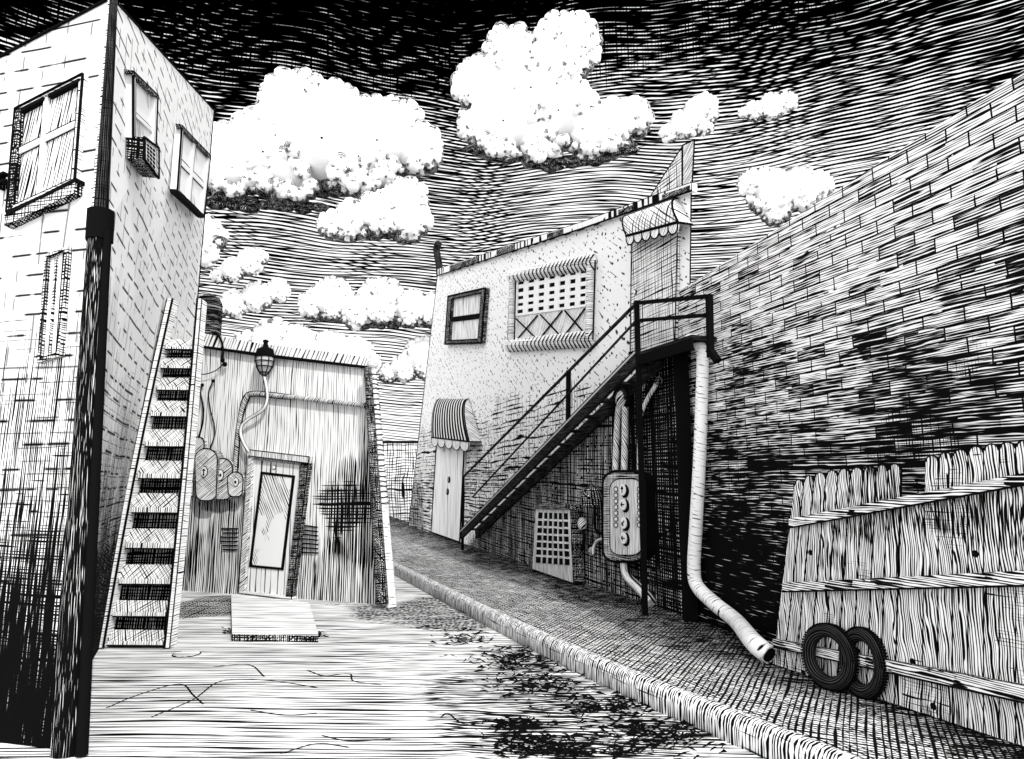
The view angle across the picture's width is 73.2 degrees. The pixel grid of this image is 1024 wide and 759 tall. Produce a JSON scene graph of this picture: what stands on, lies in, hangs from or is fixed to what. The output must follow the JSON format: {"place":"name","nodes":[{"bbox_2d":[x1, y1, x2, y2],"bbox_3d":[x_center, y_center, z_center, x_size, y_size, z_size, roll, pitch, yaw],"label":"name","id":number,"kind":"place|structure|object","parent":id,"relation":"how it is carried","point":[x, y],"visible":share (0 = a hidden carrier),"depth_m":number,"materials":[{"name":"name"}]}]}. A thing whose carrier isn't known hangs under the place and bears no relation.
{"place":"outdoors","nodes":[
{"label":"outdoors","id":0,"kind":"place"},
{"bbox_2d":[172,650,200,657],"bbox_3d":[-3.139,2.646,6.651,0.260,0.010,0.260,0,-8,0],"label":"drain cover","id":1,"kind":"object","parent":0,"point":[188,653],"visible":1,"depth_m":6.63,"materials":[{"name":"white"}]},
{"bbox_2d":[201,214,228,268],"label":"cloud","id":2,"kind":"structure","parent":0,"point":[216,236],"depth_m":103.18,"materials":[{"name":"white"}]},
{"bbox_2d":[209,247,268,284],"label":"cloud","id":3,"kind":"structure","parent":0,"point":[248,262],"depth_m":107.83,"materials":[{"name":"white"}]},
{"bbox_2d":[218,277,290,318],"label":"cloud","id":4,"kind":"structure","parent":0,"point":[237,303],"depth_m":110.04,"materials":[{"name":"white"}]},
{"bbox_2d":[232,317,382,372],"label":"cloud","id":5,"kind":"structure","parent":0,"point":[278,331],"depth_m":112.32,"materials":[{"name":"white"}]},
{"bbox_2d":[206,66,443,213],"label":"cloud","id":6,"kind":"structure","parent":0,"point":[372,142],"depth_m":122.82,"materials":[{"name":"white"}]},
{"bbox_2d":[297,275,434,331],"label":"cloud","id":7,"kind":"structure","parent":0,"point":[345,304],"depth_m":116.31,"materials":[{"name":"white"}]},
{"bbox_2d":[316,175,433,245],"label":"cloud","id":8,"kind":"structure","parent":0,"point":[398,220],"depth_m":113.47,"materials":[{"name":"white"}]},
{"bbox_2d":[0,575,762,758],"bbox_3d":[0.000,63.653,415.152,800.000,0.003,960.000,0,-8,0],"label":"ground","id":9,"kind":"structure","parent":0,"point":[368,681],"depth_m":5.34,"materials":[{"name":"white concrete"}]},
{"bbox_2d":[0,0,214,748],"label":"brick tower","id":10,"kind":"structure","parent":9,"relation":"on","point":[50,83],"depth_m":5.10,"materials":[{"name":"white"}]},
{"bbox_2d":[0,171,7,190],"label":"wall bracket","id":11,"kind":"object","parent":10,"relation":"attached to","point":[3,180],"depth_m":5.11,"materials":[{"name":"black metal"}]},
{"bbox_2d":[4,72,87,228],"bbox_3d":[-3.421,-1.681,5.074,0.719,1.143,0.125,-2,-9,15],"label":"window","id":12,"kind":"structure","parent":10,"relation":"in","point":[45,167],"depth_m":5.07,"materials":[{"name":"white wood"}]},
{"bbox_2d":[37,246,71,363],"bbox_3d":[-3.210,-0.522,4.843,0.254,0.834,0.085,-2,-9,15],"label":"window","id":13,"kind":"structure","parent":10,"relation":"in","point":[57,264],"depth_m":4.82,"materials":[{"name":"white glass"}]},
{"bbox_2d":[50,0,117,758],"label":"corner downpipe","id":14,"kind":"object","parent":10,"relation":"attached to","point":[70,730],"visible":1,"depth_m":4.46,"materials":[{"name":"black metal"}]},
{"bbox_2d":[124,69,158,144],"bbox_3d":[-3.218,-2.333,5.994,0.119,0.889,1.058,3,-9,-16],"label":"window","id":15,"kind":"structure","parent":10,"relation":"in","point":[142,102],"depth_m":5.92,"materials":[{"name":"white glass"}]},
{"bbox_2d":[127,136,159,178],"bbox_3d":[-3.125,-1.926,5.859,0.152,0.358,0.576,2,-9,-16],"label":"air conditioner","id":16,"kind":"object","parent":10,"relation":"attached to","point":[143,155],"visible":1,"depth_m":5.72,"materials":[{"name":"black"}]},
{"bbox_2d":[170,123,210,217],"bbox_3d":[-3.937,-2.572,8.536,0.136,1.594,2.506,2,-9,-16],"label":"window","id":17,"kind":"structure","parent":10,"relation":"in","point":[191,162],"depth_m":8.20,"materials":[{"name":"white glass"}]},
{"bbox_2d":[99,298,206,647],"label":"wooden steps","id":18,"kind":"structure","parent":9,"relation":"on","point":[144,599],"depth_m":7.35,"materials":[{"name":"white wood"}]},
{"bbox_2d":[231,593,318,642],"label":"concrete slab","id":19,"kind":"structure","parent":9,"relation":"on","point":[258,619],"depth_m":7.93,"materials":[{"name":"white concrete"}]},
{"bbox_2d":[182,334,375,603],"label":"shed","id":20,"kind":"structure","parent":9,"relation":"on","point":[295,522],"depth_m":10.14,"materials":[{"name":"white wood"}]},
{"bbox_2d":[191,479,195,496],"bbox_3d":[-4.952,1.683,10.685,0.197,0.290,0.159,-3,-9,20],"label":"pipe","id":21,"kind":"object","parent":20,"relation":"attached to","point":[193,494],"visible":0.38,"depth_m":10.60,"materials":[{"name":"white metal"}]},
{"bbox_2d":[192,436,206,478],"bbox_3d":[-4.882,1.360,10.755,0.311,0.943,0.069,-3,-9,20],"label":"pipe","id":22,"kind":"object","parent":20,"relation":"attached to","point":[201,442],"visible":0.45,"depth_m":10.78,"materials":[{"name":"white metal"}]},
{"bbox_2d":[198,383,203,437],"bbox_3d":[-4.901,0.488,10.875,0.119,0.871,0.055,-4,-9,22],"label":"cable","id":23,"kind":"object","parent":20,"relation":"attached to","point":[202,385],"visible":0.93,"depth_m":10.85,"materials":[{"name":"black plastic"}]},
{"bbox_2d":[194,448,223,500],"bbox_3d":[-4.637,1.450,10.535,0.476,0.803,0.161,-3,-9,20],"label":"electricity meter","id":24,"kind":"object","parent":20,"relation":"attached to","point":[207,464],"visible":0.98,"depth_m":10.47,"materials":[{"name":"white metal"}]},
{"bbox_2d":[198,294,222,336],"bbox_3d":[-5.153,-1.018,11.681,0.527,0.851,0.525,0,-8,0],"label":"roof vent","id":25,"kind":"object","parent":20,"relation":"on","point":[214,314],"visible":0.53,"depth_m":11.55,"materials":[{"name":"black metal"}]},
{"bbox_2d":[208,379,214,448],"bbox_3d":[-4.705,0.533,10.795,0.192,1.096,0.055,-4,-9,22],"label":"cable","id":26,"kind":"object","parent":20,"relation":"attached to","point":[212,380],"visible":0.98,"depth_m":10.80,"materials":[{"name":"black plastic"}]},
{"bbox_2d":[201,331,226,374],"bbox_3d":[-4.761,-0.425,10.938,0.638,0.693,0.074,-4,-9,22],"label":"cable","id":27,"kind":"object","parent":20,"relation":"attached to","point":[222,360],"visible":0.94,"depth_m":10.85,"materials":[{"name":"black plastic"}]},
{"bbox_2d":[216,457,238,499],"bbox_3d":[-4.383,1.509,10.479,0.446,0.640,0.151,-3,-9,20],"label":"electricity meter","id":28,"kind":"object","parent":20,"relation":"attached to","point":[227,467],"visible":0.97,"depth_m":10.41,"materials":[{"name":"white metal"}]},
{"bbox_2d":[227,471,246,496],"bbox_3d":[-4.122,1.574,10.365,0.310,0.383,0.162,-3,-9,20],"label":"electricity meter","id":29,"kind":"object","parent":20,"relation":"attached to","point":[236,480],"visible":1,"depth_m":10.30,"materials":[{"name":"white metal"}]},
{"bbox_2d":[239,376,268,452],"bbox_3d":[-3.906,0.516,10.428,0.528,1.173,0.057,-3,-9,20],"label":"cable","id":30,"kind":"object","parent":20,"relation":"attached to","point":[246,420],"visible":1,"depth_m":10.39,"materials":[{"name":"white plastic"}]},
{"bbox_2d":[254,339,274,375],"bbox_3d":[-3.753,-0.330,10.469,0.296,0.566,0.295,0,-8,0],"label":"caged lamp","id":31,"kind":"object","parent":20,"relation":"hanging from","point":[264,359],"visible":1,"depth_m":10.37,"materials":[{"name":"black metal"}]},
{"bbox_2d":[238,449,313,598],"bbox_3d":[-3.447,2.083,10.075,1.160,2.143,0.127,-3,-9,20],"label":"door","id":32,"kind":"structure","parent":20,"relation":"in","point":[277,494],"depth_m":10.08,"materials":[{"name":"white wood"}]},
{"bbox_2d":[233,391,379,471],"bbox_3d":[-3.059,0.745,10.143,2.543,1.250,0.132,-3,-9,21],"label":"conduit pipe","id":33,"kind":"object","parent":20,"relation":"attached to","point":[246,399],"visible":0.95,"depth_m":10.43,"materials":[{"name":"white metal"}]},
{"bbox_2d":[364,357,396,607],"bbox_3d":[-1.825,1.355,9.477,0.571,3.416,0.261,-4,-9,25],"label":"shed downpipe","id":34,"kind":"object","parent":20,"relation":"attached to","point":[385,591],"visible":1,"depth_m":9.37,"materials":[{"name":"white metal"}]},
{"bbox_2d":[222,627,732,758],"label":"weeds","id":35,"kind":"object","parent":9,"relation":"on","point":[558,748],"visible":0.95,"depth_m":4.66,"materials":[{"name":"black plant"}]},
{"bbox_2d":[393,561,863,758],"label":"kerb","id":36,"kind":"structure","parent":9,"relation":"on","point":[759,737],"depth_m":5.09,"materials":[{"name":"white concrete"}]},
{"bbox_2d":[678,70,1023,643],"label":"brick wall","id":37,"kind":"structure","parent":9,"relation":"on","point":[873,316],"depth_m":5.33,"materials":[{"name":"white brick"}]},
{"bbox_2d":[685,334,776,663],"bbox_3d":[2.025,0.894,6.584,0.347,3.052,1.844,0,-8,0],"label":"drainpipe","id":38,"kind":"object","parent":37,"relation":"attached to","point":[758,646],"visible":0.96,"depth_m":7.21,"materials":[{"name":"white metal"}]},
{"bbox_2d":[382,441,417,521],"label":"boundary wall","id":39,"kind":"structure","parent":0,"point":[400,459],"depth_m":26.75,"materials":[{"name":"white"}]},
{"bbox_2d":[378,335,429,383],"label":"cloud","id":40,"kind":"structure","parent":0,"point":[411,358],"depth_m":118.09,"materials":[{"name":"white"}]},
{"bbox_2d":[0,0,1023,440],"label":"sky","id":41,"kind":"structure","parent":0,"point":[869,78],"materials":[{"name":"black"}]},
{"bbox_2d":[450,10,654,172],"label":"cloud","id":42,"kind":"structure","parent":0,"point":[551,68],"depth_m":130.77,"materials":[{"name":"white"}]},
{"bbox_2d":[658,91,719,143],"bbox_3d":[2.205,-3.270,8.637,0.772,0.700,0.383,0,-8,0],"label":"cloud","id":43,"kind":"structure","parent":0,"point":[689,120],"depth_m":8.54,"materials":[{"name":"white"}]},
{"bbox_2d":[389,516,1023,758],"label":"pavement","id":44,"kind":"structure","parent":0,"point":[717,664],"depth_m":5.89,"materials":[{"name":"grey concrete"}]},
{"bbox_2d":[408,139,696,614],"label":"stucco house","id":45,"kind":"structure","parent":44,"relation":"on","point":[518,330],"depth_m":11.30,"materials":[{"name":"white paint"}]},
{"bbox_2d":[430,446,465,542],"bbox_3d":[-1.554,2.633,16.645,0.116,2.385,2.855,3,-9,-21],"label":"door","id":46,"kind":"structure","parent":45,"relation":"in","point":[450,464],"depth_m":16.49,"materials":[{"name":"white wood"}]},
{"bbox_2d":[431,398,481,451],"bbox_3d":[-1.386,0.994,16.133,0.299,1.507,3.381,3,-9,-21],"label":"awning","id":47,"kind":"object","parent":45,"relation":"attached to","point":[453,424],"visible":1,"depth_m":15.74,"materials":[{"name":"white fabric"}]},
{"bbox_2d":[444,287,489,344],"bbox_3d":[-1.085,-1.428,15.994,0.152,1.735,3.232,3,-9,-21],"label":"window","id":48,"kind":"structure","parent":45,"relation":"in","point":[467,311],"depth_m":15.82,"materials":[{"name":"black"}]},
{"bbox_2d":[505,253,596,352],"bbox_3d":[0.573,-1.278,11.570,0.205,2.118,3.647,3,-9,-20],"label":"window","id":49,"kind":"structure","parent":45,"relation":"in","point":[551,306],"depth_m":11.31,"materials":[{"name":"white"}]},
{"bbox_2d":[577,517,586,550],"bbox_3d":[0.979,2.289,9.951,0.135,0.599,0.357,2,-9,-15],"label":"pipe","id":50,"kind":"object","parent":45,"relation":"attached to","point":[582,523],"visible":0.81,"depth_m":9.82,"materials":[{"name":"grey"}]},
{"bbox_2d":[580,485,601,534],"bbox_3d":[1.109,1.789,9.481,0.350,0.674,0.341,0,-8,0],"label":"wall lamp","id":51,"kind":"object","parent":45,"relation":"attached to","point":[591,494],"visible":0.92,"depth_m":9.40,"materials":[{"name":"black metal"}]},
{"bbox_2d":[588,537,601,555],"bbox_3d":[1.137,2.299,9.498,0.097,0.276,0.411,2,-9,-15],"label":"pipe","id":52,"kind":"object","parent":45,"relation":"attached to","point":[591,551],"visible":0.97,"depth_m":9.54,"materials":[{"name":"white metal"}]},
{"bbox_2d":[611,386,630,470],"bbox_3d":[1.448,0.641,8.986,0.174,1.161,0.517,2,-9,-15],"label":"conduit pipe","id":53,"kind":"object","parent":45,"relation":"attached to","point":[621,422],"visible":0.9,"depth_m":8.96,"materials":[{"name":"white metal"}]},
{"bbox_2d":[602,470,655,562],"bbox_3d":[1.433,1.741,8.733,0.211,1.188,1.151,3,-9,-21],"label":"meter panel","id":54,"kind":"object","parent":45,"relation":"attached to","point":[620,521],"visible":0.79,"depth_m":8.58,"materials":[{"name":"white metal"}]},
{"bbox_2d":[619,563,655,606],"bbox_3d":[1.533,2.488,8.414,0.128,0.482,0.804,3,-9,-22],"label":"conduit pipe","id":55,"kind":"object","parent":45,"relation":"attached to","point":[631,581],"visible":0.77,"depth_m":8.46,"materials":[{"name":"white metal"}]},
{"bbox_2d":[636,376,662,469],"bbox_3d":[1.681,0.561,8.387,0.108,1.146,0.616,3,-9,-18],"label":"conduit pipe","id":56,"kind":"object","parent":45,"relation":"attached to","point":[658,381],"visible":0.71,"depth_m":8.39,"materials":[{"name":"white metal"}]},
{"bbox_2d":[630,230,680,352],"bbox_3d":[1.759,-1.106,8.521,0.096,1.577,1.150,3,-9,-21],"label":"door","id":57,"kind":"structure","parent":45,"relation":"in","point":[655,264],"depth_m":8.44,"materials":[{"name":"white wood"}]},
{"bbox_2d":[621,197,692,244],"bbox_3d":[1.717,-1.935,8.526,0.219,0.751,1.404,3,-9,-21],"label":"awning","id":58,"kind":"object","parent":45,"relation":"attached to","point":[664,219],"visible":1,"depth_m":8.30,"materials":[{"name":"white fabric"}]},
{"bbox_2d":[532,503,583,585],"bbox_3d":[0.665,2.454,10.492,0.200,1.153,1.558,3,-9,-21],"label":"condenser unit","id":59,"kind":"object","parent":44,"relation":"on","point":[557,552],"visible":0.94,"depth_m":10.17,"materials":[{"name":"white metal"}]},
{"bbox_2d":[460,294,721,621],"bbox_3d":[0.630,1.253,10.596,0.399,3.631,8.568,3,-9,-21],"label":"iron stair","id":60,"kind":"object","parent":44,"relation":"on","point":[646,365],"visible":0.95,"depth_m":8.16,"materials":[{"name":"black metal"}]},
{"bbox_2d":[800,623,859,691],"bbox_3d":[2.279,1.990,4.952,0.134,0.463,0.451,4,-10,-27],"label":"tyre","id":61,"kind":"object","parent":44,"relation":"on","point":[844,678],"visible":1,"depth_m":4.90,"materials":[{"name":"rubber"}]},
{"bbox_2d":[838,626,888,699],"bbox_3d":[2.425,1.957,4.767,0.133,0.475,0.397,3,-9,-18],"label":"tyre","id":62,"kind":"object","parent":44,"relation":"on","point":[874,688],"visible":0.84,"depth_m":4.66,"materials":[{"name":"rubber"}]},
{"bbox_2d":[773,440,1023,745],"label":"board fence","id":63,"kind":"object","parent":44,"relation":"on","point":[927,586],"visible":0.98,"depth_m":4.41,"materials":[{"name":"white wood"}]},
{"bbox_2d":[738,90,798,122],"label":"cloud","id":64,"kind":"structure","parent":0,"point":[771,106],"depth_m":111.87,"materials":[{"name":"white"}]},
{"bbox_2d":[736,166,834,226],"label":"cloud","id":65,"kind":"structure","parent":0,"point":[782,202],"depth_m":116.08,"materials":[{"name":"white"}]}
]}

